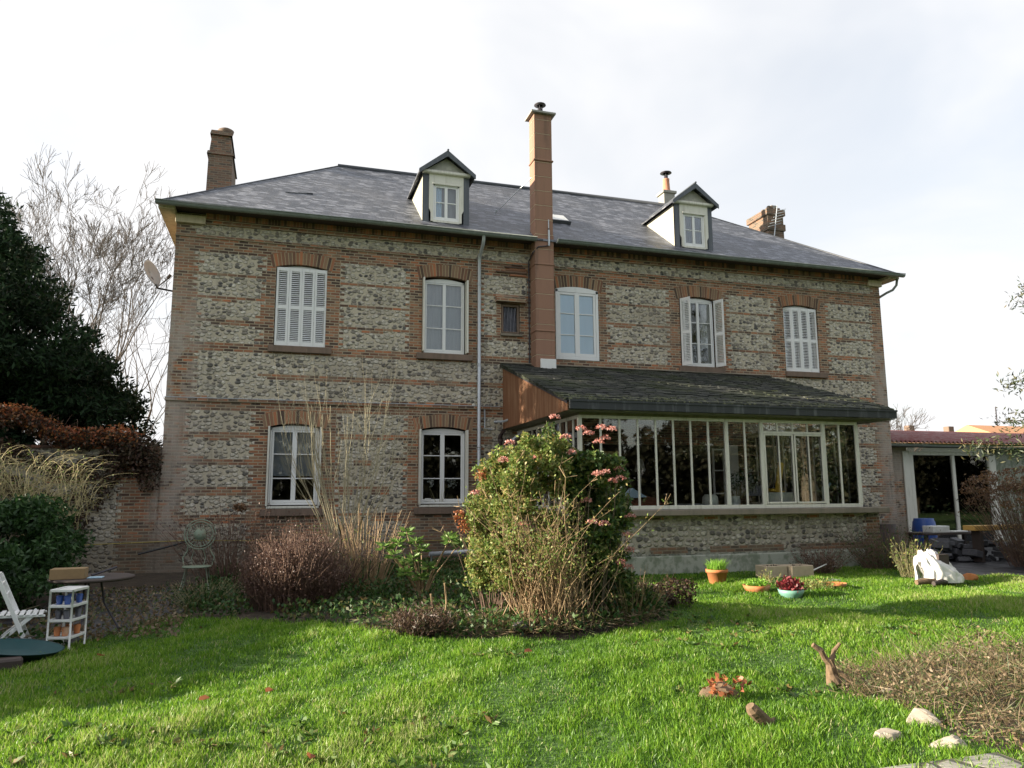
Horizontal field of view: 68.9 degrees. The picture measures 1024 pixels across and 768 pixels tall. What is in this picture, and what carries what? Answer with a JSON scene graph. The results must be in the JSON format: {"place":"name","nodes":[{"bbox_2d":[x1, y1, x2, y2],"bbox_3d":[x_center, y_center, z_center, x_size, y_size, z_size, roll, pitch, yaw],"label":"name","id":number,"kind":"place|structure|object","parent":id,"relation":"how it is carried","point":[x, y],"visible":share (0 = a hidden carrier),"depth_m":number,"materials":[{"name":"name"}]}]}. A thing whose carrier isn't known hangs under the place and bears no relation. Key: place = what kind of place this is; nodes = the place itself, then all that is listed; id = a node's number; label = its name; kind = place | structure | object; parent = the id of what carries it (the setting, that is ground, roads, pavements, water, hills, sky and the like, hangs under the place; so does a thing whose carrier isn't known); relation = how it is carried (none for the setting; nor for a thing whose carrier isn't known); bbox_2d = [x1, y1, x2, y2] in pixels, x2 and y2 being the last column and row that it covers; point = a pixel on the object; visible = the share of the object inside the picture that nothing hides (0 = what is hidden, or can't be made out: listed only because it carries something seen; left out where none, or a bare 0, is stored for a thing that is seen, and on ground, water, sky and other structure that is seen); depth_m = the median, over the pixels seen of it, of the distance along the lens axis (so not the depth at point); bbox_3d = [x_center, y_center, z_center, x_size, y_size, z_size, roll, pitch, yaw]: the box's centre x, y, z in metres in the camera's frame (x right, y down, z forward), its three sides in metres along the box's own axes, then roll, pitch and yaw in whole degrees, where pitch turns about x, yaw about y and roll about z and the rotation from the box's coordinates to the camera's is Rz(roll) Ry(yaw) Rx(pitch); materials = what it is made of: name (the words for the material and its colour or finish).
{"place":"outdoors","nodes":[
{"label":"outdoors","id":0,"kind":"place"},
{"bbox_2d":[0,587,196,644],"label":"patio","id":1,"kind":"structure","parent":0,"point":[96,621],"depth_m":11.26,"materials":[{"name":"stone"}]},
{"bbox_2d":[47,573,135,637],"bbox_3d":[-5.437,2.844,9.630,1.000,0.706,1.000,2,-9,-17],"label":"round table","id":2,"kind":"object","parent":1,"relation":"on","point":[111,577],"visible":0.75,"depth_m":9.49,"materials":[{"name":"grey metal"}]},
{"bbox_2d":[49,567,88,579],"bbox_3d":[-5.596,2.393,9.436,0.390,0.129,0.240,3,-9,-20],"label":"cardboard box","id":3,"kind":"object","parent":2,"relation":"on","point":[67,573],"visible":0.98,"depth_m":9.34,"materials":[{"name":"cardboard"}]},
{"bbox_2d":[178,519,215,593],"bbox_3d":[-5.745,3.136,13.642,0.563,1.303,0.572,2,-9,-17],"label":"iron chair","id":4,"kind":"object","parent":1,"relation":"on","point":[200,536],"visible":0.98,"depth_m":13.88,"materials":[{"name":"metal"}]},
{"bbox_2d":[0,563,1023,767],"bbox_3d":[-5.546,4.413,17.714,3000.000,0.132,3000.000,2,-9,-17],"label":"lawn","id":5,"kind":"structure","parent":0,"point":[148,579],"depth_m":6.83,"materials":[{"name":"plant"}]},
{"bbox_2d":[0,656,22,671],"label":"wooden crate","id":6,"kind":"object","parent":5,"relation":"on","point":[7,662],"visible":0.69,"depth_m":7.41,"materials":[{"name":"brown wood"}]},
{"bbox_2d":[0,572,46,638],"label":"folding chair","id":7,"kind":"object","parent":5,"relation":"on","point":[18,616],"visible":0.94,"depth_m":8.40,"materials":[{"name":"white paint"}]},
{"bbox_2d":[0,638,64,661],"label":"round table","id":8,"kind":"object","parent":5,"relation":"on","point":[28,650],"visible":0.84,"depth_m":8.13,"materials":[{"name":"metal"}]},
{"bbox_2d":[0,493,95,615],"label":"evergreen shrub","id":9,"kind":"object","parent":5,"relation":"on","point":[37,552],"visible":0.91,"depth_m":11.38,"materials":[{"name":"green plant"}]},
{"bbox_2d":[46,586,88,649],"bbox_3d":[-5.188,2.722,8.720,0.273,0.667,0.363,0,-8,-3],"label":"shelf rack","id":10,"kind":"object","parent":5,"relation":"on","point":[71,605],"visible":0.81,"depth_m":8.60,"materials":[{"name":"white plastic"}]},
{"bbox_2d":[55,610,62,618],"bbox_3d":[-5.255,2.670,8.654,0.080,0.100,0.080,2,-9,-17],"label":"flower pot","id":11,"kind":"object","parent":10,"relation":"on","point":[58,614],"visible":1,"depth_m":8.63,"materials":[{"name":"plastic"}]},
{"bbox_2d":[56,595,63,604],"bbox_3d":[-5.256,2.510,8.678,0.080,0.100,0.080,2,-9,-17],"label":"flower pot","id":12,"kind":"object","parent":10,"relation":"on","point":[59,599],"visible":1,"depth_m":8.65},
{"bbox_2d":[62,626,68,635],"bbox_3d":[-5.164,2.858,8.631,0.080,0.100,0.080,2,-9,-17],"label":"flower pot","id":13,"kind":"object","parent":10,"relation":"on","point":[65,630],"visible":0.94,"depth_m":8.60,"materials":[{"name":"ceramic"}]},
{"bbox_2d":[63,609,70,618],"bbox_3d":[-5.165,2.671,8.659,0.080,0.100,0.080,2,-9,-17],"label":"flower pot","id":14,"kind":"object","parent":10,"relation":"on","point":[66,613],"visible":1,"depth_m":8.63,"materials":[{"name":"plastic"}]},
{"bbox_2d":[64,595,71,604],"bbox_3d":[-5.166,2.510,8.682,0.080,0.100,0.080,2,-9,-17],"label":"flower pot","id":15,"kind":"object","parent":10,"relation":"on","point":[67,599],"visible":0.98,"depth_m":8.66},
{"bbox_2d":[75,607,81,616],"bbox_3d":[-5.129,2.696,8.829,0.080,0.100,0.080,2,-9,-17],"label":"flower pot","id":16,"kind":"object","parent":10,"relation":"on","point":[78,610],"visible":1,"depth_m":8.80,"materials":[{"name":"plastic"}]},
{"bbox_2d":[0,443,135,541],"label":"twiggy shrub","id":17,"kind":"object","parent":5,"relation":"on","point":[32,488],"visible":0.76,"depth_m":13.45,"materials":[{"name":"brown plant"}]},
{"bbox_2d":[0,187,149,337],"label":"bare tree","id":18,"kind":"object","parent":5,"relation":"on","point":[72,281],"visible":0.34,"depth_m":34.10,"materials":[{"name":"grey plant"}]},
{"bbox_2d":[0,192,162,446],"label":"yew tree","id":19,"kind":"object","parent":5,"relation":"on","point":[64,374],"visible":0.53,"depth_m":17.95,"materials":[{"name":"green plant"}]},
{"bbox_2d":[0,445,162,573],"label":"garden wall","id":20,"kind":"structure","parent":5,"relation":"on","point":[117,520],"depth_m":16.90,"materials":[{"name":"brick"}]},
{"bbox_2d":[0,402,163,541],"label":"climbing plant","id":21,"kind":"object","parent":20,"relation":"attached to","point":[128,453],"visible":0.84,"depth_m":16.70,"materials":[{"name":"plant"}]},
{"bbox_2d":[2,143,187,442],"bbox_3d":[-20.197,-1.373,33.174,12.875,16.096,12.727,2,-9,-17],"label":"bare tree","id":22,"kind":"object","parent":5,"relation":"on","point":[100,245],"visible":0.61,"depth_m":31.31,"materials":[{"name":"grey plant"}]},
{"bbox_2d":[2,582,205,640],"bbox_3d":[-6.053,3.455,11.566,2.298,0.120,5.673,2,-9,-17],"label":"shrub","id":23,"kind":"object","parent":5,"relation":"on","point":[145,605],"visible":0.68,"depth_m":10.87,"materials":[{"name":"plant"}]},
{"bbox_2d":[73,278,170,442],"bbox_3d":[-14.451,0.466,28.680,5.071,11.081,7.733,2,-9,-17],"label":"bare tree","id":24,"kind":"object","parent":5,"relation":"on","point":[134,342],"visible":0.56,"depth_m":29.02,"materials":[{"name":"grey plant"}]},
{"bbox_2d":[156,571,246,608],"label":"leafy perennial","id":25,"kind":"object","parent":5,"relation":"on","point":[184,593],"visible":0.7,"depth_m":11.73,"materials":[{"name":"green plant"}]},
{"bbox_2d":[139,497,309,586],"bbox_3d":[-5.609,3.074,14.668,3.090,1.728,2.710,-5,-10,30],"label":"dry hydrangea","id":26,"kind":"object","parent":5,"relation":"on","point":[238,507],"visible":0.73,"depth_m":14.49,"materials":[{"name":"brown plant"}]},
{"bbox_2d":[227,520,354,612],"bbox_3d":[-3.475,2.838,11.865,1.908,1.347,2.508,6,-10,-36],"label":"brown shrub","id":27,"kind":"object","parent":5,"relation":"on","point":[292,568],"visible":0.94,"depth_m":11.34,"materials":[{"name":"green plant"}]},
{"bbox_2d":[0,555,670,645],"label":"ground cover","id":28,"kind":"object","parent":5,"relation":"on","point":[451,579],"visible":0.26,"depth_m":10.93,"materials":[{"name":"green plant"}]},
{"bbox_2d":[278,514,399,593],"bbox_3d":[-3.161,3.039,13.673,2.162,1.489,2.544,2,-9,-17],"label":"bare shrub","id":29,"kind":"object","parent":5,"relation":"on","point":[347,560],"visible":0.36,"depth_m":13.45,"materials":[{"name":"brown plant"}]},
{"bbox_2d":[274,354,435,570],"bbox_3d":[-3.216,1.612,15.037,3.332,4.707,2.981,2,-9,-17],"label":"pollarded shrub","id":30,"kind":"object","parent":5,"relation":"on","point":[314,461],"visible":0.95,"depth_m":14.78,"materials":[{"name":"plant"}]},
{"bbox_2d":[324,507,410,590],"bbox_3d":[-2.684,3.013,13.848,1.525,1.576,1.892,5,-10,-33],"label":"bare shrub","id":31,"kind":"object","parent":5,"relation":"on","point":[381,572],"visible":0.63,"depth_m":13.63,"materials":[{"name":"plant"}]},
{"bbox_2d":[378,596,461,638],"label":"dead perennial","id":32,"kind":"object","parent":5,"relation":"on","point":[433,618],"visible":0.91,"depth_m":9.23,"materials":[{"name":"plant"}]},
{"bbox_2d":[374,526,467,599],"bbox_3d":[-1.479,2.929,12.180,1.487,1.244,0.888,5,-10,-33],"label":"rhododendron","id":33,"kind":"object","parent":5,"relation":"on","point":[418,577],"visible":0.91,"depth_m":12.13,"materials":[{"name":"green plant"}]},
{"bbox_2d":[429,549,471,560],"bbox_3d":[-1.222,3.972,16.791,1.304,0.518,0.100,2,-9,-17],"label":"fallen pipe","id":34,"kind":"object","parent":5,"relation":"on","point":[438,553],"visible":0.38,"depth_m":16.71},
{"bbox_2d":[439,464,540,621],"bbox_3d":[-0.244,2.202,10.535,1.492,2.178,1.489,2,-9,-17],"label":"leaved shrub","id":35,"kind":"object","parent":5,"relation":"on","point":[479,572],"visible":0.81,"depth_m":10.25,"materials":[{"name":"green plant"}]},
{"bbox_2d":[2,608,991,767],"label":"weeds","id":36,"kind":"object","parent":5,"relation":"on","point":[450,754],"visible":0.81,"depth_m":5.60,"materials":[{"name":"green plant"}]},
{"bbox_2d":[350,592,676,638],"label":"plant litter","id":37,"kind":"object","parent":5,"relation":"on","point":[538,626],"visible":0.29,"depth_m":9.71,"materials":[{"name":"brown plant"}]},
{"bbox_2d":[155,102,905,572],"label":"house","id":38,"kind":"structure","parent":5,"relation":"on","point":[453,276],"depth_m":20.05,"materials":[{"name":"stone"}]},
{"bbox_2d":[144,260,171,291],"bbox_3d":[-8.852,-2.751,18.901,0.806,0.761,0.611,2,-9,-17],"label":"satellite dish","id":39,"kind":"object","parent":38,"relation":"attached to","point":[151,271],"visible":1,"depth_m":18.90,"materials":[{"name":"paint"}]},
{"bbox_2d":[138,539,192,554],"bbox_3d":[-7.845,3.688,16.928,1.132,0.332,0.102,4,-9,-27],"label":"dark pipe","id":40,"kind":"object","parent":38,"relation":"attached to","point":[161,548],"visible":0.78,"depth_m":16.86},
{"bbox_2d":[85,539,467,544],"bbox_3d":[-5.151,3.758,17.875,9.600,0.159,0.028,2,-9,-17],"label":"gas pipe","id":41,"kind":"object","parent":38,"relation":"attached to","point":[239,540],"visible":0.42,"depth_m":17.16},
{"bbox_2d":[260,426,323,515],"bbox_3d":[-5.312,2.101,18.176,1.480,2.189,0.342,2,-9,-17],"label":"window","id":42,"kind":"structure","parent":38,"relation":"in","point":[275,466],"depth_m":18.26,"materials":[{"name":"white paint"}]},
{"bbox_2d":[268,267,331,354],"bbox_3d":[-5.292,-1.873,18.767,1.520,2.254,0.262,2,-9,-17],"label":"window","id":43,"kind":"structure","parent":38,"relation":"in","point":[286,346],"depth_m":18.74,"materials":[{"name":"white paint"}]},
{"bbox_2d":[414,429,471,513],"bbox_3d":[-1.809,2.252,19.328,1.500,2.189,0.514,2,-9,-17],"label":"window","id":44,"kind":"structure","parent":38,"relation":"in","point":[426,509],"depth_m":19.27,"materials":[{"name":"white paint"}]},
{"bbox_2d":[416,277,472,360],"bbox_3d":[-1.804,-1.715,19.863,1.500,2.224,0.399,2,-9,-17],"label":"window","id":45,"kind":"structure","parent":38,"relation":"in","point":[442,300],"depth_m":19.98,"materials":[{"name":"white paint"}]},
{"bbox_2d":[495,294,526,336],"bbox_3d":[-0.050,-1.868,20.342,0.840,1.160,0.316,2,-9,-17],"label":"window","id":46,"kind":"structure","parent":38,"relation":"in","point":[508,315],"depth_m":20.38,"materials":[{"name":"wood"}]},
{"bbox_2d":[555,287,598,360],"bbox_3d":[1.819,-1.692,20.931,1.290,2.084,0.072,2,-9,-17],"label":"window","id":47,"kind":"structure","parent":38,"relation":"in","point":[576,308],"depth_m":20.94,"materials":[{"name":"white paint"}]},
{"bbox_2d":[635,459,644,492],"bbox_3d":[3.707,3.122,21.509,0.320,1.930,0.320,2,-9,-17],"label":"standard lamp","id":48,"kind":"object","parent":38,"relation":"in","point":[642,467],"visible":0.56,"depth_m":21.52,"materials":[{"name":"fabric"}]},
{"bbox_2d":[679,296,725,372],"bbox_3d":[5.553,-1.450,21.983,1.500,2.244,0.569,2,-9,-17],"label":"window","id":49,"kind":"structure","parent":38,"relation":"in","point":[706,319],"depth_m":22.05,"materials":[{"name":"white paint"}]},
{"bbox_2d":[783,306,828,377],"bbox_3d":[9.009,-1.305,23.122,1.500,2.254,0.297,2,-9,-17],"label":"window","id":50,"kind":"structure","parent":38,"relation":"in","point":[805,318],"depth_m":23.11,"materials":[{"name":"white paint"}]},
{"bbox_2d":[431,430,670,629],"bbox_3d":[0.256,1.962,10.373,2.906,2.604,3.164,2,-9,-17],"label":"spiraea","id":51,"kind":"object","parent":5,"relation":"on","point":[522,477],"visible":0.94,"depth_m":9.96,"materials":[{"name":"green plant"}]},
{"bbox_2d":[470,413,635,617],"bbox_3d":[0.590,1.904,10.813,2.396,2.845,1.842,-2,-9,9],"label":"viburnum","id":52,"kind":"object","parent":5,"relation":"on","point":[602,538],"visible":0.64,"depth_m":10.43,"materials":[{"name":"green plant"}]},
{"bbox_2d":[584,565,678,619],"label":"shrub","id":53,"kind":"object","parent":5,"relation":"on","point":[625,585],"visible":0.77,"depth_m":10.54,"materials":[{"name":"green plant"}]},
{"bbox_2d":[635,574,697,608],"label":"shrub","id":54,"kind":"object","parent":5,"relation":"on","point":[672,600],"visible":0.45,"depth_m":11.37,"materials":[{"name":"plant"}]},
{"bbox_2d":[500,362,897,575],"bbox_3d":[4.414,1.881,18.640,8.506,5.335,4.790,2,-9,-17],"label":"conservatory","id":55,"kind":"object","parent":5,"relation":"on","point":[685,539],"visible":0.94,"depth_m":17.16,"materials":[{"name":"stone"}]},
{"bbox_2d":[626,488,662,505],"bbox_3d":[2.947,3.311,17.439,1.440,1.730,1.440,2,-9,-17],"label":"armchair","id":56,"kind":"object","parent":55,"relation":"on","point":[646,500],"visible":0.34,"depth_m":17.00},
{"bbox_2d":[517,415,862,509],"bbox_3d":[4.197,2.081,18.753,7.190,2.005,4.387,2,-9,-17],"label":"window frame","id":57,"kind":"structure","parent":55,"relation":"in","point":[803,453],"depth_m":17.51,"materials":[{"name":"white paint"}]},
{"bbox_2d":[711,445,740,504],"bbox_3d":[6.140,3.237,21.318,0.850,2.980,0.050,2,-9,-17],"label":"french door","id":58,"kind":"structure","parent":55,"relation":"attached to","point":[733,456],"depth_m":21.45,"materials":[{"name":"white paint"}]},
{"bbox_2d":[737,480,761,495],"bbox_3d":[5.995,2.526,18.181,1.000,0.388,0.300,2,-9,-17],"label":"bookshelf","id":59,"kind":"object","parent":55,"relation":"on","point":[757,490],"visible":0.45,"depth_m":18.04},
{"bbox_2d":[815,463,833,503],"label":"indoor plant","id":60,"kind":"object","parent":55,"relation":"on","point":[830,481],"visible":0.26,"depth_m":18.30,"materials":[{"name":"green plant"}]},
{"bbox_2d":[703,558,730,583],"bbox_3d":[4.006,3.677,14.611,0.582,0.551,0.636,-1,-8,7],"label":"flower pot","id":61,"kind":"object","parent":5,"relation":"on","point":[716,571],"visible":0.94,"depth_m":14.47,"materials":[{"name":"ceramic"}]},
{"bbox_2d":[698,672,751,701],"bbox_3d":[1.824,2.589,6.369,0.457,0.237,0.336,2,-9,-17],"label":"tree stump","id":62,"kind":"object","parent":5,"relation":"on","point":[719,686],"visible":0.73,"depth_m":6.34,"materials":[{"name":"brown wood"}]},
{"bbox_2d":[742,578,770,592],"bbox_3d":[4.355,3.594,13.280,0.482,0.281,0.486,2,-9,-17],"label":"clay bowl","id":63,"kind":"object","parent":5,"relation":"on","point":[758,585],"visible":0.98,"depth_m":13.15,"materials":[{"name":"ceramic"}]},
{"bbox_2d":[746,702,775,726],"bbox_3d":[1.881,2.506,5.606,0.276,0.233,0.110,2,-9,-17],"label":"tree stump","id":64,"kind":"object","parent":5,"relation":"on","point":[756,713],"visible":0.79,"depth_m":5.56,"materials":[{"name":"brown wood"}]},
{"bbox_2d":[755,569,785,584],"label":"weed","id":65,"kind":"object","parent":5,"relation":"on","point":[768,578],"visible":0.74,"depth_m":14.08,"materials":[{"name":"plant"}]},
{"bbox_2d":[755,564,787,577],"bbox_3d":[5.389,3.874,15.519,0.500,0.267,0.400,2,-9,-17],"label":"stone trough","id":66,"kind":"object","parent":5,"relation":"on","point":[777,568],"visible":0.91,"depth_m":15.36,"materials":[{"name":"stone"}]},
{"bbox_2d":[776,575,806,598],"bbox_3d":[4.794,3.495,12.853,0.470,0.415,0.475,2,-9,-17],"label":"enamel bowl","id":67,"kind":"object","parent":5,"relation":"on","point":[790,589],"visible":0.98,"depth_m":12.75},
{"bbox_2d":[780,564,813,577],"bbox_3d":[5.936,3.880,15.560,0.530,0.262,0.400,2,-9,-17],"label":"stone trough","id":68,"kind":"object","parent":5,"relation":"on","point":[796,570],"visible":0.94,"depth_m":15.38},
{"bbox_2d":[799,575,837,589],"bbox_3d":[5.489,3.685,13.567,0.787,0.401,0.784,2,-9,-17],"label":"mound","id":69,"kind":"object","parent":5,"relation":"on","point":[811,583],"visible":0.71,"depth_m":13.49,"materials":[{"name":"plant"}]},
{"bbox_2d":[786,535,857,573],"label":"dead perennial","id":70,"kind":"object","parent":5,"relation":"on","point":[829,567],"visible":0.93,"depth_m":16.26,"materials":[{"name":"brown plant"}]},
{"bbox_2d":[811,642,852,685],"bbox_3d":[2.955,2.592,6.926,0.368,0.386,0.147,1,-8,-7],"label":"tree stump","id":71,"kind":"object","parent":5,"relation":"on","point":[832,672],"visible":0.94,"depth_m":6.89,"materials":[{"name":"brown wood"}]},
{"bbox_2d":[826,582,846,587],"bbox_3d":[5.912,3.694,13.645,0.400,0.120,0.397,2,-9,-17],"label":"clay bowl","id":72,"kind":"object","parent":5,"relation":"on","point":[843,584],"visible":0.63,"depth_m":13.50,"materials":[{"name":"ceramic"}]},
{"bbox_2d":[832,519,944,569],"bbox_3d":[8.488,3.665,16.977,2.442,1.172,2.371,2,-9,-17],"label":"dark shrub","id":73,"kind":"object","parent":5,"relation":"on","point":[868,562],"visible":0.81,"depth_m":16.80,"materials":[{"name":"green plant"}]},
{"bbox_2d":[873,728,903,740],"bbox_3d":[2.620,2.464,5.204,0.243,0.096,0.156,2,-9,-17],"label":"stone","id":74,"kind":"object","parent":5,"relation":"on","point":[893,734],"visible":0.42,"depth_m":5.17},
{"bbox_2d":[890,404,931,451],"bbox_3d":[19.780,3.955,39.809,5.385,7.074,7.097,2,-9,-17],"label":"bare tree","id":75,"kind":"object","parent":5,"relation":"on","point":[900,426],"visible":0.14,"depth_m":38.08,"materials":[{"name":"grey plant"}]},
{"bbox_2d":[882,536,942,577],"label":"dry grass","id":76,"kind":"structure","parent":5,"relation":"on","point":[911,573],"depth_m":15.44,"materials":[{"name":"beige plant"}]},
{"bbox_2d":[822,618,1023,753],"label":"bramble patch","id":77,"kind":"object","parent":5,"relation":"on","point":[928,664],"visible":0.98,"depth_m":6.49,"materials":[{"name":"brown plant"}]},
{"bbox_2d":[906,708,940,726],"bbox_3d":[3.036,2.492,5.537,0.276,0.137,0.220,2,-9,-17],"label":"stone","id":78,"kind":"object","parent":5,"relation":"on","point":[918,714],"visible":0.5,"depth_m":5.50,"materials":[{"name":"stone"}]},
{"bbox_2d":[915,578,935,584],"bbox_3d":[7.878,3.758,14.222,0.411,0.124,0.120,1,-9,-8],"label":"log","id":79,"kind":"object","parent":5,"relation":"on","point":[922,581],"visible":0.85,"depth_m":14.18,"materials":[{"name":"brown wood"}]},
{"bbox_2d":[913,548,964,582],"bbox_3d":[8.504,3.571,14.778,1.222,0.616,0.790,8,-12,-45],"label":"rubble sack","id":80,"kind":"object","parent":5,"relation":"on","point":[930,563],"visible":0.94,"depth_m":14.44,"materials":[{"name":"plastic"}]},
{"bbox_2d":[932,579,947,585],"bbox_3d":[8.081,3.737,14.087,0.422,0.106,0.102,5,-10,-31],"label":"log","id":81,"kind":"object","parent":5,"relation":"on","point":[939,582],"visible":1,"depth_m":14.03,"materials":[{"name":"brown wood"}]},
{"bbox_2d":[929,734,967,750],"bbox_3d":[2.949,2.429,5.026,0.266,0.095,0.151,2,-9,-17],"label":"stone","id":82,"kind":"object","parent":5,"relation":"on","point":[952,738],"visible":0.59,"depth_m":5.01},
{"bbox_2d":[890,430,1023,545],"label":"outbuilding","id":83,"kind":"structure","parent":5,"relation":"on","point":[928,485],"depth_m":25.06,"materials":[{"name":"paint"}]},
{"bbox_2d":[891,425,1023,452],"bbox_3d":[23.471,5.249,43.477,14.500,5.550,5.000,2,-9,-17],"label":"roof","id":84,"kind":"structure","parent":83,"relation":"attached to","point":[949,428],"depth_m":41.98,"materials":[{"name":"red tile"}]},
{"bbox_2d":[963,573,977,579],"bbox_3d":[8.948,3.772,14.617,0.344,0.146,0.214,2,-9,-17],"label":"broken pot","id":85,"kind":"object","parent":5,"relation":"on","point":[969,576],"visible":0.93,"depth_m":14.55,"materials":[{"name":"ceramic"}]},
{"bbox_2d":[940,707,1023,734],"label":"fallen twigs","id":86,"kind":"object","parent":5,"relation":"on","point":[986,718],"visible":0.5,"depth_m":5.53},
{"bbox_2d":[958,277,1023,469],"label":"broadleaf tree","id":87,"kind":"object","parent":5,"relation":"on","point":[1013,382],"visible":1,"depth_m":14.79,"materials":[{"name":"broad leaf"},{"name":"bark"}]},
{"bbox_2d":[0,0,1023,446],"label":"sky","id":88,"kind":"structure","parent":0,"point":[887,134],"materials":[{"name":"white"}]},
{"bbox_2d":[880,524,895,552],"bbox_3d":[10.876,4.500,21.826,0.680,0.800,0.670,2,-9,-17],"label":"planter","id":89,"kind":"object","parent":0,"point":[892,526],"visible":0.4,"depth_m":21.56,"materials":[{"name":"stone"}]},
{"bbox_2d":[882,542,1023,575],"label":"patio","id":90,"kind":"structure","parent":0,"point":[1002,567],"depth_m":17.45,"materials":[{"name":"stone"}]},
{"bbox_2d":[912,518,937,551],"bbox_3d":[12.178,4.446,22.025,0.660,0.950,0.660,2,-9,-17],"label":"barrel","id":91,"kind":"object","parent":90,"relation":"on","point":[918,524],"visible":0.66,"depth_m":21.84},
{"bbox_2d":[905,531,985,557],"bbox_3d":[11.505,4.259,19.784,2.000,0.670,0.700,2,-9,-17],"label":"garden table","id":92,"kind":"object","parent":90,"relation":"on","point":[963,534],"visible":0.44,"depth_m":19.53,"materials":[{"name":"grey wood"}]},
{"bbox_2d":[922,525,949,532],"bbox_3d":[11.133,3.810,19.604,0.550,0.169,0.350,2,-9,-17],"label":"white box","id":93,"kind":"object","parent":92,"relation":"on","point":[937,529],"visible":0.94,"depth_m":19.45,"materials":[{"name":"plastic"}]},
{"bbox_2d":[915,537,1022,561],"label":"rubble wall","id":94,"kind":"structure","parent":90,"relation":"on","point":[956,549],"depth_m":18.61,"materials":[{"name":"stone"}]},
{"bbox_2d":[951,466,1023,566],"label":"hydrangea","id":95,"kind":"object","parent":90,"relation":"on","point":[1016,525],"visible":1,"depth_m":17.65,"materials":[{"name":"brown plant"}]},
{"bbox_2d":[963,524,1023,562],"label":"bench","id":96,"kind":"object","parent":90,"relation":"on","point":[977,539],"visible":0.75,"depth_m":18.43,"materials":[{"name":"brown wood"}]},
{"bbox_2d":[884,752,1023,767],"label":"path","id":97,"kind":"structure","parent":0,"point":[985,762],"depth_m":4.65,"materials":[{"name":"stone"}]},
{"bbox_2d":[955,425,1023,432],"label":"house","id":98,"kind":"structure","parent":0,"point":[978,428],"depth_m":50.07,"materials":[{"name":"orange concrete"}]},
{"bbox_3d":[5.459,3.495,17.236,4.100,1.280,0.900,2,-9,-17],"label":"side table","id":99,"kind":"object","parent":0,"visible":0},
{"bbox_2d":[702,494,718,504],"bbox_3d":[4.467,2.640,16.825,0.360,0.300,0.360,2,-9,-17],"label":"jar","id":100,"kind":"object","parent":99,"relation":"on","point":[705,499],"visible":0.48,"depth_m":16.70,"materials":[{"name":"glass"}]},
{"bbox_2d":[722,467,759,504],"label":"potted plant","id":101,"kind":"object","parent":99,"relation":"on","point":[735,499],"visible":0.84,"depth_m":17.11,"materials":[{"name":"green plant"}]},
{"bbox_2d":[761,492,792,501],"bbox_3d":[6.191,2.699,17.423,0.650,0.339,0.300,2,-9,-17],"label":"storage box","id":102,"kind":"object","parent":99,"relation":"on","point":[776,496],"visible":0.52,"depth_m":17.29,"materials":[{"name":"white plastic"}]},
{"bbox_2d":[768,462,784,491],"bbox_3d":[6.268,2.220,17.651,0.539,0.761,0.250,2,-9,-17],"label":"chair","id":103,"kind":"object","parent":102,"relation":"on","point":[777,486],"visible":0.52,"depth_m":17.74,"materials":[{"name":"yellow paint"}]},
{"bbox_2d":[803,480,819,503],"bbox_3d":[7.090,2.588,17.665,0.400,0.620,0.400,2,-9,-17],"label":"table lamp","id":104,"kind":"object","parent":99,"relation":"on","point":[814,487],"visible":0.65,"depth_m":17.60,"materials":[{"name":"metal"}]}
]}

